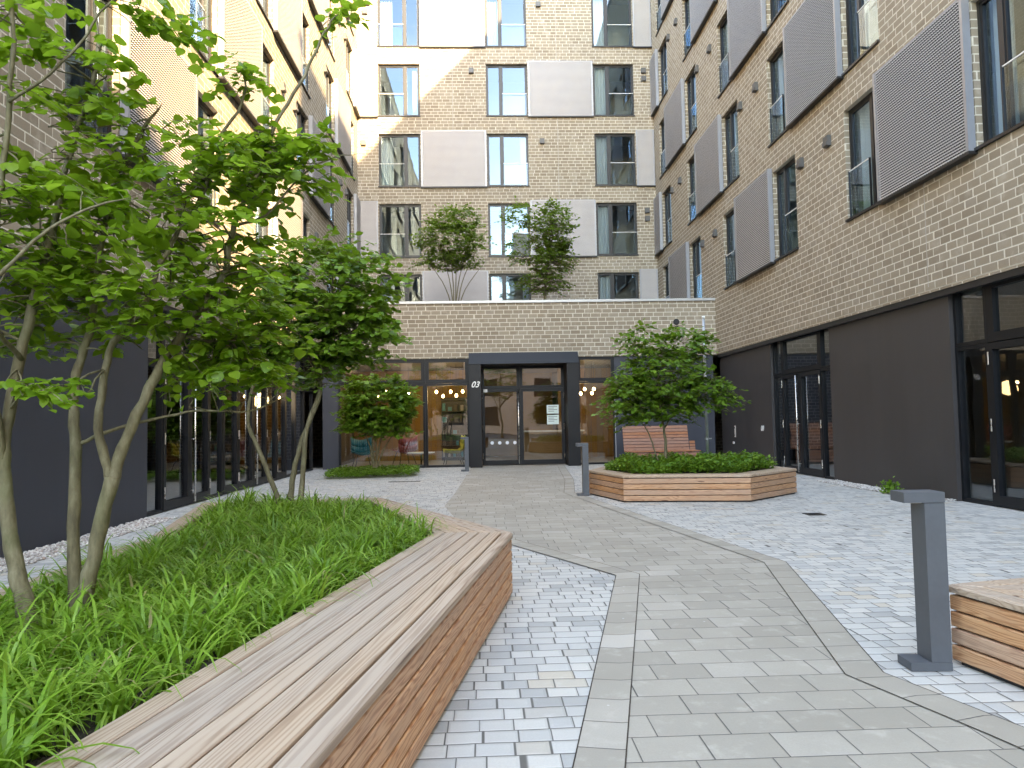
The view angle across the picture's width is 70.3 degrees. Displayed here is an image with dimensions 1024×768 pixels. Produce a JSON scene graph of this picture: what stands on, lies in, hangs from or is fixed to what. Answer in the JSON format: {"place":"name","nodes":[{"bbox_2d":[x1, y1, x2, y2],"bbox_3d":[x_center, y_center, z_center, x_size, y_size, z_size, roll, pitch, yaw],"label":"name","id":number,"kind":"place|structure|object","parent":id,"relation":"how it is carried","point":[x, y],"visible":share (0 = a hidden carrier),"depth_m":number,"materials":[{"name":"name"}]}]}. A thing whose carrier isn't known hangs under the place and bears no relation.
{"place":"outdoors","nodes":[
{"label":"outdoors","id":0,"kind":"place"},
{"bbox_2d":[0,516,177,572],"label":"gravel","id":1,"kind":"structure","parent":0,"point":[37,553],"depth_m":8.91,"materials":[{"name":"white gravel"}]},
{"bbox_2d":[0,482,456,767],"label":"ornamental grass","id":2,"kind":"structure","parent":0,"point":[297,556],"depth_m":3.50,"materials":[{"name":"green plant"}]},
{"bbox_2d":[147,449,833,473],"bbox_3d":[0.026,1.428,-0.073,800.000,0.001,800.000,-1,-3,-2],"label":"ground","id":3,"kind":"structure","parent":0,"point":[176,467],"depth_m":26.37,"materials":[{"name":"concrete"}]},
{"bbox_2d":[0,0,360,557],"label":"apartment wing","id":4,"kind":"structure","parent":3,"relation":"on","point":[272,40],"depth_m":13.12,"materials":[{"name":"beige brick"}]},
{"bbox_2d":[66,0,121,153],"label":"window","id":5,"kind":"structure","parent":4,"relation":"in","point":[108,13],"depth_m":10.25,"materials":[{"name":"clear glass"}]},
{"bbox_2d":[163,370,189,510],"bbox_3d":[-5.821,0.918,12.582,0.126,2.420,1.075,-1,-3,-2],"label":"door","id":6,"kind":"structure","parent":4,"relation":"in","point":[173,503],"depth_m":12.98,"materials":[{"name":"black metal"}]},
{"bbox_2d":[190,370,210,503],"bbox_3d":[-5.827,0.970,13.591,0.188,2.420,0.935,-1,-3,-2],"label":"door","id":7,"kind":"structure","parent":4,"relation":"in","point":[206,480],"depth_m":13.92,"materials":[{"name":"black glass"}]},
{"bbox_2d":[196,0,219,75],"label":"window","id":8,"kind":"structure","parent":4,"relation":"in","point":[200,3],"depth_m":13.92,"materials":[{"name":"clear glass"}]},
{"bbox_2d":[197,96,220,226],"bbox_3d":[-5.818,-4.244,13.616,0.235,2.285,1.370,-1,-3,-2],"label":"window","id":9,"kind":"structure","parent":4,"relation":"in","point":[202,105],"depth_m":14.17,"materials":[{"name":"clear glass"}]},
{"bbox_2d":[223,378,238,493],"bbox_3d":[-5.919,1.056,15.237,0.126,2.420,0.895,-1,-3,-2],"label":"door","id":10,"kind":"structure","parent":4,"relation":"in","point":[235,432],"depth_m":15.56,"materials":[{"name":"black glass"}]},
{"bbox_2d":[238,380,252,489],"bbox_3d":[-5.955,1.105,16.195,0.126,2.420,1.015,-1,-3,-2],"label":"door","id":11,"kind":"structure","parent":4,"relation":"in","point":[248,483],"depth_m":16.56,"materials":[{"name":"black glass"}]},
{"bbox_2d":[253,384,267,485],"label":"door","id":12,"kind":"structure","parent":4,"relation":"in","point":[264,431],"depth_m":17.58,"materials":[{"name":"black glass"}]},
{"bbox_2d":[255,181,270,262],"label":"window","id":13,"kind":"structure","parent":4,"relation":"in","point":[263,231],"depth_m":17.38,"materials":[{"name":"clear glass"}]},
{"bbox_2d":[256,0,273,29],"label":"window","id":14,"kind":"structure","parent":4,"relation":"in","point":[263,4],"depth_m":17.68,"materials":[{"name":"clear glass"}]},
{"bbox_2d":[259,50,271,130],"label":"window","id":15,"kind":"structure","parent":4,"relation":"in","point":[265,57],"depth_m":18.16,"materials":[{"name":"clear glass"}]},
{"bbox_2d":[276,386,285,479],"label":"door","id":16,"kind":"structure","parent":4,"relation":"in","point":[282,474],"depth_m":19.34,"materials":[{"name":"black glass"}]},
{"bbox_2d":[297,109,309,192],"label":"window","id":17,"kind":"structure","parent":4,"relation":"in","point":[300,119],"depth_m":21.29,"materials":[{"name":"clear glass"}]},
{"bbox_2d":[303,215,308,278],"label":"window","id":18,"kind":"structure","parent":4,"relation":"in","point":[304,219],"depth_m":21.74,"materials":[{"name":"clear glass"}]},
{"bbox_2d":[302,20,310,98],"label":"window","id":19,"kind":"structure","parent":4,"relation":"in","point":[304,25],"depth_m":22.02,"materials":[{"name":"clear glass"}]},
{"bbox_2d":[327,251,331,291],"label":"window","id":20,"kind":"structure","parent":4,"relation":"in","point":[329,286],"depth_m":24.90,"materials":[{"name":"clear glass"}]},
{"bbox_2d":[326,74,334,142],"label":"window","id":21,"kind":"structure","parent":4,"relation":"in","point":[328,82],"depth_m":25.25,"materials":[{"name":"clear glass"}]},
{"bbox_2d":[327,0,334,61],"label":"window","id":22,"kind":"structure","parent":4,"relation":"in","point":[329,45],"depth_m":25.84,"materials":[{"name":"clear glass"}]},
{"bbox_2d":[328,166,334,225],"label":"window","id":23,"kind":"structure","parent":4,"relation":"in","point":[330,220],"depth_m":25.54,"materials":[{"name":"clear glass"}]},
{"bbox_2d":[347,194,350,243],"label":"window","id":24,"kind":"structure","parent":4,"relation":"in","point":[348,197],"depth_m":28.73,"materials":[{"name":"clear glass"}]},
{"bbox_2d":[346,42,353,105],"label":"window","id":25,"kind":"structure","parent":4,"relation":"in","point":[347,49],"depth_m":29.03,"materials":[{"name":"clear glass"}]},
{"bbox_2d":[349,153,354,180],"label":"window","id":26,"kind":"structure","parent":4,"relation":"in","point":[351,172],"depth_m":29.52,"materials":[{"name":"clear glass"}]},
{"bbox_2d":[318,298,716,469],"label":"entrance building","id":27,"kind":"structure","parent":3,"relation":"on","point":[521,366],"depth_m":23.05,"materials":[{"name":"beige brick"}]},
{"bbox_2d":[351,437,375,466],"bbox_3d":[-4.833,2.204,23.561,0.680,0.971,0.760,0,-3,-22],"label":"lounge chair","id":28,"kind":"object","parent":27,"relation":"on","point":[360,447],"visible":0.84,"depth_m":23.79,"materials":[{"name":"teal fabric"}]},
{"bbox_2d":[391,436,417,464],"bbox_3d":[-3.623,2.237,24.648,0.680,0.971,0.760,1,-3,-32],"label":"lounge chair","id":29,"kind":"object","parent":27,"relation":"on","point":[405,445],"visible":0.92,"depth_m":24.40,"materials":[{"name":"red fabric"}]},
{"bbox_2d":[407,452,434,464],"bbox_3d":[-2.967,2.449,23.812,0.900,0.430,0.900,-1,-3,-2],"label":"coffee table","id":30,"kind":"object","parent":27,"relation":"on","point":[420,453],"visible":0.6,"depth_m":23.72,"materials":[{"name":"white metal"}]},
{"bbox_2d":[408,202,496,300],"bbox_3d":[-2.074,-4.269,25.398,3.172,4.210,2.432,-1,-3,-2],"label":"terrace tree","id":31,"kind":"object","parent":27,"relation":"on","point":[448,229],"visible":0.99,"depth_m":25.28,"materials":[{"name":"green plant"}]},
{"bbox_2d":[441,397,467,459],"bbox_3d":[-1.942,1.647,26.797,1.300,2.300,0.600,-1,-3,-2],"label":"bookcase","id":32,"kind":"object","parent":27,"relation":"on","point":[454,418],"visible":0.55,"depth_m":26.77,"materials":[{"name":"metal"}]},
{"bbox_2d":[443,435,465,464],"bbox_3d":[-1.868,2.172,23.977,0.760,0.971,0.680,0,-3,-12],"label":"lounge chair","id":33,"kind":"object","parent":27,"relation":"on","point":[460,449],"visible":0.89,"depth_m":23.78,"materials":[{"name":"yellow fabric"}]},
{"bbox_2d":[481,388,520,464],"bbox_3d":[-0.344,1.360,23.130,1.215,2.420,0.188,-1,-3,-2],"label":"door","id":34,"kind":"structure","parent":27,"relation":"in","point":[485,462],"depth_m":23.10,"materials":[{"name":"black glass"}]},
{"bbox_2d":[491,388,565,464],"bbox_3d":[0.497,1.348,23.193,2.380,2.420,0.126,-1,-3,-2],"label":"door","id":35,"kind":"structure","parent":27,"relation":"in","point":[551,409],"depth_m":23.19,"materials":[{"name":"black glass"}]},
{"bbox_2d":[494,195,581,299],"bbox_3d":[0.939,-4.424,25.465,3.093,4.408,2.124,-1,-3,-2],"label":"terrace tree","id":36,"kind":"object","parent":27,"relation":"on","point":[550,253],"visible":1,"depth_m":25.37,"materials":[{"name":"green plant"}]},
{"bbox_2d":[524,430,583,459],"bbox_3d":[1.365,2.152,25.591,2.300,1.050,0.720,-1,-3,-2],"label":"reception counter","id":37,"kind":"object","parent":27,"relation":"on","point":[542,444],"visible":0.48,"depth_m":25.28,"materials":[{"name":"brown wood"}]},
{"bbox_2d":[702,316,711,470],"bbox_3d":[3.744,0.186,13.957,0.126,3.000,0.072,-1,-3,-2],"label":"marker pole","id":38,"kind":"object","parent":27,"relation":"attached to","point":[707,438],"visible":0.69,"depth_m":13.92,"materials":[{"name":"grey metal"}]},
{"bbox_2d":[649,0,1023,509],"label":"apartment wing","id":39,"kind":"structure","parent":3,"relation":"on","point":[838,202],"depth_m":15.05,"materials":[{"name":"beige brick"}]},
{"bbox_2d":[655,0,663,36],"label":"window","id":40,"kind":"structure","parent":39,"relation":"in","point":[659,23],"depth_m":30.30,"materials":[{"name":"clear glass"}]},
{"bbox_2d":[659,121,666,178],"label":"window","id":41,"kind":"structure","parent":39,"relation":"in","point":[662,126],"depth_m":30.01,"materials":[{"name":"clear glass"}]},
{"bbox_2d":[658,41,667,104],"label":"window","id":42,"kind":"structure","parent":39,"relation":"in","point":[664,86],"depth_m":29.52,"materials":[{"name":"clear glass"}]},
{"bbox_2d":[665,266,668,297],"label":"window","id":43,"kind":"structure","parent":39,"relation":"in","point":[666,268],"depth_m":29.73,"materials":[{"name":"clear glass"}]},
{"bbox_2d":[663,187,671,249],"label":"window","id":44,"kind":"structure","parent":39,"relation":"in","point":[668,222],"depth_m":29.24,"materials":[{"name":"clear glass"}]},
{"bbox_2d":[682,0,692,61],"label":"window","id":45,"kind":"structure","parent":39,"relation":"in","point":[686,48],"depth_m":26.32,"materials":[{"name":"clear glass"}]},
{"bbox_2d":[685,71,696,142],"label":"window","id":46,"kind":"structure","parent":39,"relation":"in","point":[692,112],"depth_m":25.78,"materials":[{"name":"clear glass"}]},
{"bbox_2d":[687,158,697,225],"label":"window","id":47,"kind":"structure","parent":39,"relation":"in","point":[691,210],"depth_m":26.02,"materials":[{"name":"clear glass"}]},
{"bbox_2d":[692,238,701,297],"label":"window","id":48,"kind":"structure","parent":39,"relation":"in","point":[697,280],"depth_m":25.49,"materials":[{"name":"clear glass"}]},
{"bbox_2d":[717,15,731,98],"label":"window","id":49,"kind":"structure","parent":39,"relation":"in","point":[721,67],"depth_m":22.49,"materials":[{"name":"clear glass"}]},
{"bbox_2d":[724,209,735,289],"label":"window","id":50,"kind":"structure","parent":39,"relation":"in","point":[729,283],"depth_m":22.19,"materials":[{"name":"clear glass"}]},
{"bbox_2d":[723,103,739,190],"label":"window","id":51,"kind":"structure","parent":39,"relation":"in","point":[732,158],"depth_m":21.80,"materials":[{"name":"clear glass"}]},
{"bbox_2d":[765,0,788,30],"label":"window","id":52,"kind":"structure","parent":39,"relation":"in","point":[780,4],"depth_m":18.20,"materials":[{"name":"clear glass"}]},
{"bbox_2d":[767,45,788,147],"bbox_3d":[6.755,-7.227,18.046,0.399,2.285,1.370,-1,-3,-2],"label":"window","id":53,"kind":"structure","parent":39,"relation":"in","point":[773,118],"depth_m":18.57,"materials":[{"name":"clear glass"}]},
{"bbox_2d":[774,157,798,261],"bbox_3d":[6.732,-4.257,17.751,0.235,2.285,1.370,-1,-3,-2],"label":"window","id":54,"kind":"structure","parent":39,"relation":"in","point":[787,217],"depth_m":17.91,"materials":[{"name":"clear glass"}]},
{"bbox_2d":[781,373,802,473],"bbox_3d":[6.902,0.964,17.927,0.188,2.420,1.010,-1,-3,-2],"label":"door","id":55,"kind":"structure","parent":39,"relation":"in","point":[784,384],"depth_m":18.29,"materials":[{"name":"black glass"}]},
{"bbox_2d":[799,370,824,476],"bbox_3d":[6.972,0.909,16.876,0.126,2.420,1.080,-1,-3,-2],"label":"door","id":56,"kind":"structure","parent":39,"relation":"in","point":[806,470],"depth_m":17.27,"materials":[{"name":"black glass"}]},
{"bbox_2d":[841,0,879,75],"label":"window","id":57,"kind":"structure","parent":39,"relation":"in","point":[862,14],"depth_m":14.39,"materials":[{"name":"black glass"}]},
{"bbox_2d":[845,91,877,221],"bbox_3d":[6.949,-4.448,14.101,0.399,2.285,1.370,-1,-3,-2],"label":"window","id":58,"kind":"structure","parent":39,"relation":"in","point":[865,106],"depth_m":14.51,"materials":[{"name":"black glass"}]},
{"bbox_2d":[974,0,1023,150],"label":"window","id":59,"kind":"structure","parent":39,"relation":"in","point":[1003,10],"depth_m":10.50,"materials":[{"name":"black glass"}]},
{"bbox_2d":[987,338,1023,509],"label":"door","id":60,"kind":"structure","parent":39,"relation":"in","point":[999,482],"depth_m":10.77,"materials":[{"name":"black metal"}]},
{"bbox_2d":[357,0,658,300],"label":"apartment building","id":61,"kind":"structure","parent":0,"point":[490,109],"depth_m":30.84,"materials":[{"name":"beige brick"}]},
{"bbox_2d":[377,0,419,46],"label":"window","id":62,"kind":"structure","parent":61,"relation":"in","point":[384,6],"depth_m":31.07,"materials":[{"name":"clear glass"}]},
{"bbox_2d":[378,65,419,116],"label":"window","id":63,"kind":"structure","parent":61,"relation":"in","point":[415,68],"depth_m":30.83,"materials":[{"name":"clear glass"}]},
{"bbox_2d":[378,135,420,186],"bbox_3d":[-4.723,-9.369,30.686,1.790,2.285,0.399,-1,-3,-2],"label":"window","id":64,"kind":"structure","parent":61,"relation":"in","point":[386,164],"depth_m":30.72,"materials":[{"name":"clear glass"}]},
{"bbox_2d":[379,205,421,257],"bbox_3d":[-4.666,-6.388,30.452,1.790,2.285,0.235,-1,-3,-2],"label":"window","id":65,"kind":"structure","parent":61,"relation":"in","point":[406,216],"depth_m":30.49,"materials":[{"name":"clear glass"}]},
{"bbox_2d":[380,275,421,300],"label":"window","id":66,"kind":"structure","parent":61,"relation":"in","point":[389,277],"depth_m":30.39,"materials":[{"name":"clear glass"}]},
{"bbox_2d":[485,0,526,46],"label":"window","id":67,"kind":"structure","parent":61,"relation":"in","point":[493,16],"depth_m":31.23,"materials":[{"name":"grey glass"}]},
{"bbox_2d":[486,65,527,116],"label":"window","id":68,"kind":"structure","parent":61,"relation":"in","point":[499,67],"depth_m":30.96,"materials":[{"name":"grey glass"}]},
{"bbox_2d":[487,134,529,186],"bbox_3d":[-0.176,-9.443,30.847,1.790,2.285,0.375,-1,-3,-2],"label":"window","id":69,"kind":"structure","parent":61,"relation":"in","point":[524,162],"depth_m":30.84,"materials":[{"name":"grey glass"}]},
{"bbox_2d":[488,204,529,256],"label":"window","id":70,"kind":"structure","parent":61,"relation":"in","point":[502,206],"depth_m":30.64,"materials":[{"name":"grey glass"}]},
{"bbox_2d":[489,274,530,299],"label":"window","id":71,"kind":"structure","parent":61,"relation":"in","point":[528,297],"depth_m":30.54,"materials":[{"name":"grey glass"}]},
{"bbox_2d":[591,0,632,46],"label":"window","id":72,"kind":"structure","parent":61,"relation":"in","point":[599,21],"depth_m":31.40,"materials":[{"name":"grey glass"}]},
{"bbox_2d":[593,65,634,116],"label":"window","id":73,"kind":"structure","parent":61,"relation":"in","point":[601,102],"depth_m":31.21,"materials":[{"name":"glass"}]},
{"bbox_2d":[594,134,636,185],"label":"window","id":74,"kind":"structure","parent":61,"relation":"in","point":[602,142],"depth_m":31.05,"materials":[{"name":"glass"}]},
{"bbox_2d":[596,203,638,255],"bbox_3d":[4.428,-6.529,30.879,1.780,2.285,0.399,-1,-3,-2],"label":"window","id":75,"kind":"structure","parent":61,"relation":"in","point":[604,221],"depth_m":30.90,"materials":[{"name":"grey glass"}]},
{"bbox_2d":[598,273,638,298],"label":"window","id":76,"kind":"structure","parent":61,"relation":"in","point":[605,281],"depth_m":30.76,"materials":[{"name":"grey glass"}]},
{"bbox_2d":[0,464,1023,767],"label":"plaza paving","id":77,"kind":"structure","parent":0,"point":[520,696],"depth_m":6.06,"materials":[{"name":"grey stone"}]},
{"bbox_2d":[0,497,512,767],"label":"bench planter","id":78,"kind":"object","parent":77,"relation":"on","point":[373,679],"visible":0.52,"depth_m":2.75,"materials":[{"name":"brown wood"}]},
{"bbox_2d":[0,0,372,638],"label":"multistem tree","id":79,"kind":"object","parent":78,"relation":"in","point":[250,164],"visible":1,"depth_m":3.75,"materials":[{"name":"green plant"}]},
{"bbox_2d":[199,224,414,507],"bbox_3d":[-2.275,-0.108,8.154,2.432,3.208,1.817,-1,-3,-2],"label":"multistem tree","id":80,"kind":"object","parent":78,"relation":"in","point":[327,321],"visible":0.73,"depth_m":7.97,"materials":[{"name":"green plant"}]},
{"bbox_2d":[323,464,420,477],"bbox_3d":[-3.726,2.318,19.638,2.556,0.249,2.316,-1,-3,-2],"label":"ground cover","id":81,"kind":"object","parent":77,"relation":"on","point":[356,471],"visible":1,"depth_m":19.02,"materials":[{"name":"green plant"}]},
{"bbox_2d":[329,372,425,475],"bbox_3d":[-3.652,1.064,19.568,2.622,2.794,2.381,-1,-3,-2],"label":"tree","id":82,"kind":"object","parent":77,"relation":"on","point":[371,419],"visible":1,"depth_m":19.21,"materials":[{"name":"green plant"}]},
{"bbox_2d":[389,481,419,481],"bbox_3d":[-2.576,2.334,17.419,0.760,0.009,0.140,-1,-3,-2],"label":"drain cover","id":83,"kind":"object","parent":77,"relation":"on","point":[404,481],"visible":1,"depth_m":17.39,"materials":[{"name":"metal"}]},
{"bbox_2d":[461,437,468,470],"bbox_3d":[-1.337,1.990,20.639,0.221,0.965,0.154,-1,-3,-2],"label":"bollard light","id":84,"kind":"object","parent":77,"relation":"on","point":[466,453],"visible":1,"depth_m":20.57,"materials":[{"name":"paint"}]},
{"bbox_2d":[514,545,615,767],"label":"walkway joint","id":85,"kind":"object","parent":77,"relation":"on","point":[593,672],"visible":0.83,"depth_m":3.92,"materials":[{"name":"concrete"}]},
{"bbox_2d":[622,425,700,456],"bbox_3d":[4.387,1.823,21.377,2.130,1.186,0.814,-1,-3,-2],"label":"slatted bench","id":86,"kind":"object","parent":77,"relation":"on","point":[675,443],"visible":0.68,"depth_m":21.65,"materials":[{"name":"brown wood"}]},
{"bbox_2d":[589,466,796,501],"bbox_3d":[3.293,1.807,13.532,3.708,0.456,3.170,-1,-3,-2],"label":"bench planter","id":87,"kind":"object","parent":77,"relation":"on","point":[756,484],"visible":0.72,"depth_m":12.19,"materials":[{"name":"brown wood"}]},
{"bbox_2d":[590,318,750,473],"bbox_3d":[2.834,0.228,13.418,2.715,2.906,2.077,0,-3,-27],"label":"tree","id":88,"kind":"object","parent":87,"relation":"in","point":[660,398],"visible":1,"depth_m":13.23,"materials":[{"name":"green plant"}]},
{"bbox_2d":[603,449,777,473],"bbox_3d":[3.287,1.431,13.541,3.163,0.392,2.629,-1,-3,-2],"label":"ground cover","id":89,"kind":"object","parent":87,"relation":"on","point":[733,462],"visible":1,"depth_m":12.87,"materials":[{"name":"green plant"}]},
{"bbox_2d":[445,465,1023,767],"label":"walkway","id":90,"kind":"structure","parent":77,"relation":"on","point":[735,665],"depth_m":4.07,"materials":[{"name":"grey stone"}]},
{"bbox_2d":[511,539,638,767],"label":"walkway border","id":91,"kind":"object","parent":90,"relation":"on","point":[602,740],"visible":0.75,"depth_m":3.90,"materials":[{"name":"grey stone"}]},
{"bbox_2d":[515,539,639,767],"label":"walkway joint","id":92,"kind":"object","parent":91,"relation":"on","point":[632,670],"visible":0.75,"depth_m":3.92,"materials":[{"name":"concrete"}]},
{"bbox_2d":[557,465,1023,749],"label":"walkway joint","id":93,"kind":"object","parent":90,"relation":"on","point":[829,651],"visible":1,"depth_m":4.17,"materials":[{"name":"concrete"}]},
{"bbox_2d":[558,465,1023,748],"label":"walkway border","id":94,"kind":"object","parent":90,"relation":"on","point":[849,654],"visible":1,"depth_m":4.33,"materials":[{"name":"grey stone"}]},
{"bbox_2d":[575,443,589,495],"bbox_3d":[1.301,1.575,13.454,0.221,0.965,0.154,-1,-3,-2],"label":"bollard light","id":95,"kind":"object","parent":94,"relation":"on","point":[585,469],"visible":1,"depth_m":13.38,"materials":[{"name":"paint"}]},
{"bbox_2d":[574,486,1022,726],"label":"walkway joint","id":96,"kind":"object","parent":94,"relation":"on","point":[841,624],"visible":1,"depth_m":4.56,"materials":[{"name":"concrete"}]},
{"bbox_2d":[802,513,825,515],"bbox_3d":[4.301,1.849,10.345,0.260,0.009,0.240,-1,-3,-2],"label":"drain cover","id":97,"kind":"object","parent":77,"relation":"on","point":[811,514],"visible":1,"depth_m":10.29,"materials":[{"name":"metal"}]},
{"bbox_2d":[890,489,952,670],"bbox_3d":[2.276,1.081,4.051,0.221,0.965,0.154,-1,-3,2],"label":"bollard light","id":98,"kind":"object","parent":77,"relation":"on","point":[931,590],"visible":1,"depth_m":3.99,"materials":[{"name":"paint"}]},
{"bbox_2d":[949,578,1023,688],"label":"bench planter","id":99,"kind":"object","parent":77,"relation":"on","point":[987,621],"visible":0.92,"depth_m":3.87,"materials":[{"name":"brown wood"}]},
{"bbox_2d":[817,479,955,501],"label":"gravel","id":100,"kind":"structure","parent":0,"point":[857,485],"depth_m":14.25,"materials":[{"name":"white gravel"}]},
{"bbox_2d":[876,476,904,493],"bbox_3d":[6.673,1.779,12.801,0.442,0.315,0.413,-2,-3,13],"label":"weed","id":101,"kind":"object","parent":100,"relation":"on","point":[889,486],"visible":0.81,"depth_m":12.81,"materials":[{"name":"green plant"}]}
]}

